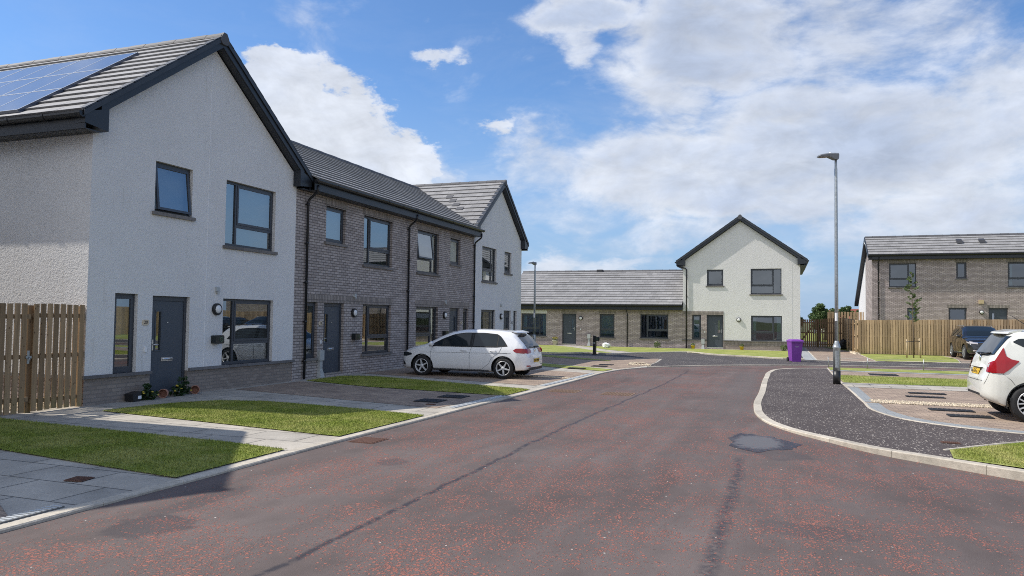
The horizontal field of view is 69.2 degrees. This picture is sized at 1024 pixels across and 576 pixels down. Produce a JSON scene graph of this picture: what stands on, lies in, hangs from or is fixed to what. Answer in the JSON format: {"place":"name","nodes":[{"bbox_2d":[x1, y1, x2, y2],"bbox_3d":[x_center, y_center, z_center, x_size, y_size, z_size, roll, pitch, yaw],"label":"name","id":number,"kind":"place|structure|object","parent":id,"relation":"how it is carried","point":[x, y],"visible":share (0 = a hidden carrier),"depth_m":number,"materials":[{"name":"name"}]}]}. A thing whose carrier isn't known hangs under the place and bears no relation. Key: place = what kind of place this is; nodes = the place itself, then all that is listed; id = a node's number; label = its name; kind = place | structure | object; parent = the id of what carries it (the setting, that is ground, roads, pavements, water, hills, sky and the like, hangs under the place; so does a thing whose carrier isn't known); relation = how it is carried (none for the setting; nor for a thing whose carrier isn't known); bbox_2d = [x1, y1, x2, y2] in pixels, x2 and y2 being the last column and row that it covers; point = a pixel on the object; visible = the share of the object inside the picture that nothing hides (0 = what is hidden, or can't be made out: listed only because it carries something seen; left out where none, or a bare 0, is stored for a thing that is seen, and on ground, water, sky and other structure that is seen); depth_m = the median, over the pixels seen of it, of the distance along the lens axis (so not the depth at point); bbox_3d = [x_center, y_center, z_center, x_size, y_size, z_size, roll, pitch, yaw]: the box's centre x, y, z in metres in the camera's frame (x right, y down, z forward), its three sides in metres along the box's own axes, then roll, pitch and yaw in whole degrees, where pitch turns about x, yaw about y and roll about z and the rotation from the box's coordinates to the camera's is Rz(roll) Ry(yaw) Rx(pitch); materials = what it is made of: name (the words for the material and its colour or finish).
{"place":"outdoors","nodes":[
{"label":"outdoors","id":0,"kind":"place"},
{"bbox_2d":[0,417,286,476],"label":"lawn","id":1,"kind":"structure","parent":0,"point":[160,455],"depth_m":9.26,"materials":[{"name":"green plant"}]},
{"bbox_2d":[102,399,423,435],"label":"lawn","id":2,"kind":"structure","parent":0,"point":[302,409],"depth_m":12.52,"materials":[{"name":"green plant"}]},
{"bbox_2d":[0,354,660,524],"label":"forecourt","id":3,"kind":"structure","parent":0,"point":[28,482],"depth_m":10.65,"materials":[{"name":"concrete"}]},
{"bbox_2d":[0,303,31,414],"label":"timber gate","id":4,"kind":"structure","parent":3,"relation":"on","point":[15,357],"depth_m":12.34,"materials":[{"name":"brown wood"}]},
{"bbox_2d":[0,505,64,523],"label":"channel drain","id":5,"kind":"object","parent":3,"relation":"on","point":[25,514],"visible":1,"depth_m":6.28,"materials":[{"name":"grey metal"}]},
{"bbox_2d":[24,303,85,412],"bbox_3d":[-8.071,1.262,13.150,0.170,1.967,1.100,0,-2,20],"label":"timber fence","id":6,"kind":"object","parent":3,"relation":"on","point":[75,396],"visible":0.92,"depth_m":13.03,"materials":[{"name":"brown wood"}]},
{"bbox_2d":[63,476,94,481],"bbox_3d":[-4.444,1.959,7.631,0.200,0.013,0.200,0,-2,8],"label":"stopcock cover","id":7,"kind":"object","parent":3,"relation":"on","point":[79,478],"visible":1,"depth_m":7.61,"materials":[{"name":"metal"}]},
{"bbox_2d":[124,391,140,401],"bbox_3d":[-7.378,2.113,14.452,0.206,0.190,0.220,0,-2,20],"label":"black pot","id":8,"kind":"object","parent":3,"relation":"on","point":[133,396],"visible":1,"depth_m":14.39,"materials":[{"name":"black plastic"}]},
{"bbox_2d":[141,383,158,399],"bbox_3d":[-7.236,2.078,14.774,0.313,0.380,0.467,0,-2,10],"label":"spilled plant","id":9,"kind":"object","parent":3,"relation":"on","point":[149,393],"visible":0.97,"depth_m":14.74,"materials":[{"name":"green plant"}]},
{"bbox_2d":[0,32,313,405],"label":"white house","id":10,"kind":"structure","parent":3,"relation":"on","point":[148,206],"depth_m":15.46,"materials":[{"name":"paint"}]},
{"bbox_2d":[113,293,134,372],"bbox_3d":[-7.631,0.878,14.504,0.077,1.545,0.540,0,-2,20],"label":"window","id":11,"kind":"structure","parent":10,"relation":"in","point":[124,303],"depth_m":14.53,"materials":[{"name":"clear glass"}]},
{"bbox_2d":[149,296,186,394],"bbox_3d":[-7.231,1.189,15.563,0.130,2.030,1.010,0,-2,20],"label":"door","id":12,"kind":"structure","parent":10,"relation":"in","point":[168,340],"depth_m":15.58,"materials":[{"name":"grey"}]},
{"bbox_2d":[152,162,195,220],"bbox_3d":[-7.179,-2.030,15.663,0.260,1.110,1.156,0,-2,20],"label":"window","id":13,"kind":"structure","parent":10,"relation":"in","point":[172,183],"depth_m":15.63,"materials":[{"name":"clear glass"}]},
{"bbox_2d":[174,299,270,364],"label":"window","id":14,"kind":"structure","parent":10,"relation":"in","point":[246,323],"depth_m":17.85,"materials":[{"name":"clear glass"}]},
{"bbox_2d":[223,181,277,254],"bbox_3d":[-6.327,-1.667,17.936,0.205,1.590,1.916,0,-2,20],"label":"window","id":15,"kind":"structure","parent":10,"relation":"in","point":[249,210],"depth_m":17.96,"materials":[{"name":"clear glass"}]},
{"bbox_2d":[169,376,191,395],"bbox_3d":[-6.957,2.077,15.590,0.307,0.437,0.545,0,-2,20],"label":"spilled plant","id":16,"kind":"object","parent":3,"relation":"on","point":[181,388],"visible":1,"depth_m":15.55,"materials":[{"name":"green plant"}]},
{"bbox_2d":[291,140,417,380],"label":"brick house","id":17,"kind":"structure","parent":3,"relation":"on","point":[349,273],"depth_m":21.93,"materials":[{"name":"brick"}]},
{"bbox_2d":[302,302,317,360],"bbox_3d":[-5.507,1.177,20.193,0.205,1.590,0.696,0,-2,20],"label":"window","id":18,"kind":"structure","parent":17,"relation":"in","point":[310,305],"depth_m":20.32,"materials":[{"name":"clear glass"}]},
{"bbox_2d":[323,303,341,374],"bbox_3d":[-5.183,1.443,21.229,0.130,2.030,1.010,0,-2,20],"label":"door","id":19,"kind":"structure","parent":17,"relation":"in","point":[332,314],"depth_m":21.30,"materials":[{"name":"grey"}]},
{"bbox_2d":[324,207,347,247],"bbox_3d":[-5.097,-1.754,21.342,0.205,1.090,1.126,0,-2,20],"label":"window","id":20,"kind":"structure","parent":17,"relation":"in","point":[334,217],"depth_m":21.41,"materials":[{"name":"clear glass"}]},
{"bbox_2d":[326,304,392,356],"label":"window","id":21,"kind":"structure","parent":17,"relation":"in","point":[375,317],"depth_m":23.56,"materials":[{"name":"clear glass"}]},
{"bbox_2d":[362,216,393,269],"bbox_3d":[-4.282,-1.407,23.597,0.205,1.580,1.906,0,-2,20],"label":"window","id":22,"kind":"structure","parent":17,"relation":"in","point":[376,231],"depth_m":23.64,"materials":[{"name":"clear glass"}]},
{"bbox_2d":[309,147,484,367],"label":"brick house","id":23,"kind":"structure","parent":3,"relation":"on","point":[439,269],"depth_m":27.75,"materials":[{"name":"brick"}]},
{"bbox_2d":[416,306,435,345],"bbox_3d":[-3.170,1.441,26.850,0.077,1.520,1.760,0,-2,20],"label":"window","id":24,"kind":"structure","parent":23,"relation":"in","point":[425,316],"depth_m":26.90,"materials":[{"name":"clear glass"}]},
{"bbox_2d":[416,230,440,276],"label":"window","id":25,"kind":"structure","parent":23,"relation":"in","point":[427,242],"depth_m":26.95,"materials":[{"name":"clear glass"}]},
{"bbox_2d":[449,308,457,332],"bbox_3d":[-2.372,1.801,29.089,0.075,2.020,0.960,0,-2,20],"label":"door","id":26,"kind":"structure","parent":23,"relation":"in","point":[453,315],"depth_m":29.22,"materials":[{"name":"grey"}]},
{"bbox_2d":[449,239,461,266],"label":"window","id":27,"kind":"structure","parent":23,"relation":"in","point":[454,245],"depth_m":29.25,"materials":[{"name":"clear glass"}]},
{"bbox_2d":[414,180,528,330],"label":"white house","id":28,"kind":"structure","parent":3,"relation":"on","point":[490,209],"depth_m":33.62,"materials":[{"name":"paint"}]},
{"bbox_2d":[481,310,493,328],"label":"window","id":29,"kind":"structure","parent":28,"relation":"in","point":[487,316],"depth_m":32.59,"materials":[{"name":"clear glass"}]},
{"bbox_2d":[481,246,497,283],"bbox_3d":[-1.034,-0.988,32.584,0.205,1.570,1.836,0,-2,20],"label":"window","id":30,"kind":"structure","parent":28,"relation":"in","point":[488,254],"depth_m":32.71,"materials":[{"name":"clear glass"}]},
{"bbox_2d":[504,311,508,329],"bbox_3d":[-0.347,2.058,34.694,0.075,2.010,0.950,0,-2,20],"label":"door","id":31,"kind":"structure","parent":28,"relation":"in","point":[506,313],"depth_m":34.91,"materials":[{"name":"grey glass"}]},
{"bbox_2d":[504,252,512,275],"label":"window","id":32,"kind":"structure","parent":28,"relation":"in","point":[507,255],"depth_m":34.94,"materials":[{"name":"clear glass"}]},
{"bbox_2d":[449,395,504,407],"bbox_3d":[-0.661,2.316,15.189,0.128,0.018,2.400,0,-3,23],"label":"channel drain","id":33,"kind":"object","parent":3,"relation":"on","point":[474,402],"visible":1,"depth_m":15.01,"materials":[{"name":"grey metal"}]},
{"bbox_2d":[239,381,495,407],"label":"driveway","id":34,"kind":"structure","parent":0,"point":[373,394],"depth_m":16.47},
{"bbox_2d":[413,398,446,402],"bbox_3d":[-1.660,2.293,15.145,0.530,0.019,0.500,0,-2,20],"label":"slotted mat","id":35,"kind":"object","parent":34,"relation":"on","point":[431,400],"visible":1,"depth_m":15.06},
{"bbox_2d":[438,394,469,398],"bbox_3d":[-1.254,2.333,15.986,0.560,0.019,0.500,0,-2,20],"label":"slotted mat","id":36,"kind":"object","parent":34,"relation":"on","point":[452,396],"visible":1,"depth_m":15.89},
{"bbox_2d":[307,375,526,394],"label":"grass","id":37,"kind":"structure","parent":0,"point":[438,387],"depth_m":18.58,"materials":[{"name":"green plant"}]},
{"bbox_2d":[366,368,587,385],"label":"driveway","id":38,"kind":"structure","parent":0,"point":[482,377],"depth_m":21.89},
{"bbox_2d":[403,328,541,378],"bbox_3d":[-1.183,1.889,22.121,4.046,1.416,2.029,0,-2,20],"label":"parked car","id":39,"kind":"object","parent":38,"relation":"on","point":[503,353],"visible":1,"depth_m":21.30,"materials":[{"name":"white paint"}]},
{"bbox_2d":[478,372,569,378],"bbox_3d":[0.303,2.591,22.114,3.212,0.025,0.289,-1,-3,32],"label":"gravel strip","id":40,"kind":"object","parent":38,"relation":"on","point":[530,375],"visible":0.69,"depth_m":21.79,"materials":[{"name":"gravel"}]},
{"bbox_2d":[0,366,1023,575],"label":"road","id":41,"kind":"structure","parent":0,"point":[656,474],"depth_m":6.96,"materials":[{"name":"brown asphalt"}]},
{"bbox_2d":[348,437,387,443],"bbox_3d":[-2.015,2.137,10.438,0.400,0.013,0.460,0,-2,20],"label":"gully grate","id":42,"kind":"object","parent":41,"relation":"on","point":[369,440],"visible":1,"depth_m":10.37,"materials":[{"name":"metal"}]},
{"bbox_2d":[547,389,582,392],"bbox_3d":[1.280,2.482,17.938,0.720,0.013,0.660,0,-2,20],"label":"manhole cover","id":43,"kind":"object","parent":41,"relation":"on","point":[565,390],"visible":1,"depth_m":17.90,"materials":[{"name":"metal"}]},
{"bbox_2d":[600,392,635,395],"bbox_3d":[2.487,2.476,17.395,0.720,0.013,0.660,0,-2,20],"label":"manhole cover","id":44,"kind":"object","parent":41,"relation":"on","point":[618,393],"visible":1,"depth_m":17.35,"materials":[{"name":"metal"}]},
{"bbox_2d":[729,433,801,451],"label":"puddle","id":45,"kind":"object","parent":41,"relation":"on","point":[751,442],"visible":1,"depth_m":10.73,"materials":[{"name":"grey liquid"}]},
{"bbox_2d":[827,368,1023,433],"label":"edging kerb","id":46,"kind":"structure","parent":41,"relation":"on","point":[864,402],"depth_m":13.18,"materials":[{"name":"concrete"}]},
{"bbox_2d":[943,441,1023,449],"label":"edging kerb","id":47,"kind":"structure","parent":41,"relation":"on","point":[984,445],"depth_m":10.50,"materials":[{"name":"concrete"}]},
{"bbox_2d":[0,0,1023,321],"label":"sky","id":48,"kind":"structure","parent":0,"point":[622,134],"materials":[{"name":"blue"}]},
{"bbox_2d":[539,345,611,352],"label":"lawn","id":49,"kind":"structure","parent":0,"point":[550,348],"depth_m":40.98,"materials":[{"name":"green plant"}]},
{"bbox_2d":[542,355,608,360],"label":"lawn","id":50,"kind":"structure","parent":0,"point":[571,357],"depth_m":32.62,"materials":[{"name":"green plant"}]},
{"bbox_2d":[541,363,611,370],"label":"lawn","id":51,"kind":"structure","parent":0,"point":[567,366],"depth_m":26.38,"materials":[{"name":"green plant"}]},
{"bbox_2d":[556,345,625,352],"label":"path","id":52,"kind":"structure","parent":0,"point":[597,349],"depth_m":42.34,"materials":[{"name":"concrete"}]},
{"bbox_2d":[542,355,658,368],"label":"driveway","id":53,"kind":"structure","parent":0,"point":[620,362],"depth_m":30.29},
{"bbox_2d":[586,346,787,357],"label":"lawn","id":54,"kind":"structure","parent":0,"point":[780,354],"depth_m":41.26,"materials":[{"name":"green plant"}]},
{"bbox_2d":[545,341,969,367],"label":"footway","id":55,"kind":"structure","parent":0,"point":[675,359],"depth_m":31.89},
{"bbox_2d":[529,261,536,341],"bbox_3d":[0.977,0.944,36.083,0.442,4.484,0.180,2,-3,-33],"label":"street lamp","id":56,"kind":"object","parent":55,"relation":"on","point":[534,313],"visible":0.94,"depth_m":36.14,"materials":[{"name":"metal"}]},
{"bbox_2d":[592,335,599,354],"bbox_3d":[4.061,2.758,35.854,0.375,0.920,0.338,0,-2,20],"label":"charging post","id":57,"kind":"object","parent":55,"relation":"on","point":[595,338],"visible":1,"depth_m":35.84,"materials":[{"name":"black plastic"}]},
{"bbox_2d":[521,269,682,347],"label":"brick bungalow","id":58,"kind":"object","parent":55,"relation":"on","point":[627,308],"visible":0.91,"depth_m":47.64,"materials":[{"name":"brick"}]},
{"bbox_2d":[522,313,546,336],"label":"window","id":59,"kind":"structure","parent":58,"relation":"in","point":[527,318],"depth_m":48.59,"materials":[{"name":"glass"}]},
{"bbox_2d":[562,314,575,344],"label":"door","id":60,"kind":"structure","parent":58,"relation":"in","point":[569,320],"depth_m":47.82,"materials":[{"name":"grey paint"}]},
{"bbox_2d":[600,314,614,338],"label":"window","id":61,"kind":"structure","parent":58,"relation":"in","point":[606,320],"depth_m":46.97,"materials":[{"name":"glass"}]},
{"bbox_2d":[639,314,668,339],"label":"window","id":62,"kind":"structure","parent":58,"relation":"in","point":[652,326],"depth_m":45.96,"materials":[{"name":"glass"}]},
{"bbox_2d":[542,351,803,359],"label":"kerb","id":63,"kind":"structure","parent":55,"relation":"on","point":[663,352],"depth_m":36.43,"materials":[{"name":"concrete"}]},
{"bbox_2d":[675,214,808,350],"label":"white house","id":64,"kind":"structure","parent":55,"relation":"on","point":[741,279],"depth_m":44.24,"materials":[{"name":"paint"}]},
{"bbox_2d":[691,315,708,340],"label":"window","id":65,"kind":"structure","parent":64,"relation":"in","point":[696,319],"depth_m":45.10,"materials":[{"name":"glass"}]},
{"bbox_2d":[706,270,723,286],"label":"window","id":66,"kind":"structure","parent":64,"relation":"in","point":[714,277],"depth_m":44.84,"materials":[{"name":"glass"}]},
{"bbox_2d":[707,315,722,347],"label":"door","id":67,"kind":"structure","parent":64,"relation":"in","point":[714,322],"depth_m":44.72,"materials":[{"name":"grey paint"}]},
{"bbox_2d":[749,269,782,294],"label":"window","id":68,"kind":"structure","parent":64,"relation":"in","point":[763,281],"depth_m":43.85,"materials":[{"name":"glass"}]},
{"bbox_2d":[751,316,781,340],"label":"window","id":69,"kind":"structure","parent":64,"relation":"in","point":[763,328],"depth_m":43.74,"materials":[{"name":"glass"}]},
{"bbox_2d":[800,319,816,346],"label":"timber gate","id":70,"kind":"structure","parent":64,"relation":"attached to","point":[803,332],"depth_m":50.27,"materials":[{"name":"wood"}]},
{"bbox_2d":[786,339,803,361],"bbox_3d":[12.186,2.690,32.012,0.528,0.956,0.693,1,-2,0],"label":"wheelie bin","id":71,"kind":"object","parent":55,"relation":"on","point":[794,346],"visible":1,"depth_m":31.79,"materials":[{"name":"purple plastic"}]},
{"bbox_2d":[817,318,843,346],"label":"timber fence","id":72,"kind":"object","parent":55,"relation":"on","point":[825,323],"visible":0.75,"depth_m":49.89,"materials":[{"name":"brown wood"}]},
{"bbox_2d":[828,312,863,345],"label":"timber fence","id":73,"kind":"object","parent":55,"relation":"on","point":[857,316],"visible":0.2,"depth_m":52.35,"materials":[{"name":"brown wood"}]},
{"bbox_2d":[842,318,857,351],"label":"timber fence","id":74,"kind":"object","parent":55,"relation":"on","point":[850,333],"visible":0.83,"depth_m":44.19,"materials":[{"name":"brown wood"}]},
{"bbox_2d":[819,360,969,363],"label":"kerb","id":75,"kind":"structure","parent":55,"relation":"on","point":[891,361],"depth_m":32.56,"materials":[{"name":"concrete"}]},
{"bbox_2d":[854,233,1023,319],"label":"brick house","id":76,"kind":"structure","parent":55,"relation":"on","point":[968,276],"depth_m":46.21,"materials":[{"name":"brick"}]},
{"bbox_2d":[888,263,915,287],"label":"window","id":77,"kind":"structure","parent":76,"relation":"in","point":[898,273],"depth_m":46.98,"materials":[{"name":"glass"}]},
{"bbox_2d":[949,308,966,319],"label":"window","id":78,"kind":"structure","parent":76,"relation":"in","point":[954,313],"depth_m":45.84,"materials":[{"name":"glass"}]},
{"bbox_2d":[955,262,967,279],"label":"window","id":79,"kind":"structure","parent":76,"relation":"in","point":[960,267],"depth_m":45.87,"materials":[{"name":"glass"}]},
{"bbox_2d":[989,308,1007,319],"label":"window","id":80,"kind":"structure","parent":76,"relation":"in","point":[994,313],"depth_m":45.12,"materials":[{"name":"glass"}]},
{"bbox_2d":[1007,262,1023,287],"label":"window","id":81,"kind":"structure","parent":76,"relation":"in","point":[1015,269],"depth_m":44.89,"materials":[{"name":"glass"}]},
{"bbox_2d":[858,319,1023,356],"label":"timber fence","id":82,"kind":"object","parent":55,"relation":"on","point":[883,336],"visible":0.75,"depth_m":39.68,"materials":[{"name":"brown wood"}]},
{"bbox_2d":[802,347,815,359],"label":"path","id":83,"kind":"structure","parent":0,"point":[806,355],"depth_m":37.60,"materials":[{"name":"grey concrete"}]},
{"bbox_2d":[806,333,821,341],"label":"back garden","id":84,"kind":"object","parent":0,"point":[812,337],"depth_m":81.96,"materials":[{"name":"green plant"}]},
{"bbox_2d":[807,303,827,341],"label":"garden tree","id":85,"kind":"object","parent":84,"relation":"on","point":[819,311],"visible":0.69,"depth_m":64.51,"materials":[{"name":"green plant"}]},
{"bbox_2d":[838,305,854,318],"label":"garden tree","id":86,"kind":"object","parent":84,"relation":"on","point":[846,309],"visible":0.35,"depth_m":63.97,"materials":[{"name":"green plant"}]},
{"bbox_2d":[805,347,872,360],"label":"driveway","id":87,"kind":"structure","parent":0,"point":[819,353],"depth_m":38.72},
{"bbox_2d":[761,368,1023,468],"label":"island footway","id":88,"kind":"structure","parent":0,"point":[815,400],"depth_m":12.98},
{"bbox_2d":[817,152,840,383],"bbox_3d":[8.891,-0.578,20.820,0.597,6.500,0.240,1,-2,6],"label":"street lamp","id":89,"kind":"object","parent":88,"relation":"on","point":[836,347],"visible":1,"depth_m":20.76,"materials":[{"name":"metal"}]},
{"bbox_2d":[828,367,968,373],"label":"grass verge","id":90,"kind":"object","parent":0,"point":[914,371],"depth_m":26.46,"materials":[{"name":"green plant"}]},
{"bbox_2d":[828,357,968,370],"bbox_3d":[17.655,2.779,25.788,12.335,0.422,0.032,0,-2,20],"label":"wire fence","id":91,"kind":"object","parent":90,"relation":"on","point":[867,363],"visible":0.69,"depth_m":27.16,"materials":[{"name":"grey"}]},
{"bbox_2d":[831,370,967,374],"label":"path","id":92,"kind":"structure","parent":0,"point":[904,372],"depth_m":25.59,"materials":[{"name":"grey concrete"}]},
{"bbox_2d":[841,375,966,386],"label":"grass verge","id":93,"kind":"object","parent":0,"point":[890,380],"depth_m":21.79,"materials":[{"name":"green plant"}]},
{"bbox_2d":[843,382,967,390],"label":"path","id":94,"kind":"structure","parent":0,"point":[919,387],"depth_m":19.89,"materials":[{"name":"concrete"}]},
{"bbox_2d":[861,354,959,362],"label":"lawn","id":95,"kind":"structure","parent":0,"point":[898,358],"depth_m":36.10,"materials":[{"name":"green plant"}]},
{"bbox_2d":[904,272,921,357],"bbox_3d":[19.770,1.309,36.565,0.839,4.279,1.055,-1,-3,37],"label":"young tree","id":96,"kind":"object","parent":95,"relation":"on","point":[913,297],"visible":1,"depth_m":36.55,"materials":[{"name":"green plant"}]},
{"bbox_2d":[830,370,1023,430],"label":"island driveway","id":97,"kind":"structure","parent":0,"point":[1007,421],"depth_m":15.51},
{"bbox_2d":[849,387,871,401],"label":"drain channel blocks","id":98,"kind":"structure","parent":97,"relation":"on","point":[861,394],"depth_m":17.66,"materials":[{"name":"grey concrete"}]},
{"bbox_2d":[869,399,992,407],"bbox_3d":[10.710,2.443,15.117,6.197,0.028,0.655,0,-2,20],"label":"gravel strip","id":99,"kind":"object","parent":97,"relation":"on","point":[931,403],"visible":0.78,"depth_m":15.70,"materials":[{"name":"gravel"}]},
{"bbox_2d":[867,403,1023,432],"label":"drain channel blocks","id":100,"kind":"structure","parent":97,"relation":"on","point":[878,407],"depth_m":13.20,"materials":[{"name":"grey concrete"}]},
{"bbox_2d":[928,408,975,412],"bbox_3d":[8.673,2.409,14.668,0.770,0.019,0.370,0,-2,20],"label":"slotted mat","id":101,"kind":"object","parent":97,"relation":"on","point":[952,410],"visible":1,"depth_m":14.60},
{"bbox_2d":[946,414,994,418],"bbox_3d":[8.466,2.369,13.728,0.720,0.019,0.360,0,-2,20],"label":"slotted mat","id":102,"kind":"object","parent":97,"relation":"on","point":[971,416],"visible":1,"depth_m":13.64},
{"bbox_2d":[967,315,1023,420],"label":"parked car","id":103,"kind":"object","parent":97,"relation":"on","point":[995,378],"visible":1,"depth_m":13.24,"materials":[{"name":"white paint"}]},
{"bbox_2d":[947,356,972,362],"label":"driveway","id":104,"kind":"structure","parent":0,"point":[959,358],"depth_m":36.55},
{"bbox_2d":[950,325,995,359],"bbox_3d":[22.956,2.671,36.585,2.165,1.640,4.520,0,-2,20],"label":"parked car","id":105,"kind":"object","parent":104,"relation":"on","point":[966,342],"visible":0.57,"depth_m":35.99,"materials":[{"name":"black paint"}]},
{"bbox_2d":[950,442,1023,467],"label":"lawn","id":106,"kind":"structure","parent":0,"point":[970,459],"depth_m":9.66,"materials":[{"name":"green plant"}]},
{"label":"ground","id":107,"kind":"structure","parent":0,"visible":0},
{"bbox_2d":[0,367,648,533],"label":"kerb","id":108,"kind":"structure","parent":107,"relation":"on","point":[26,522],"depth_m":8.17,"materials":[{"name":"concrete"}]},
{"bbox_2d":[647,365,969,368],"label":"kerb","id":109,"kind":"structure","parent":107,"relation":"on","point":[804,365],"depth_m":29.07,"materials":[{"name":"concrete"}]},
{"bbox_2d":[754,368,1023,480],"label":"kerb","id":110,"kind":"structure","parent":107,"relation":"on","point":[990,469],"depth_m":9.87,"materials":[{"name":"concrete"}]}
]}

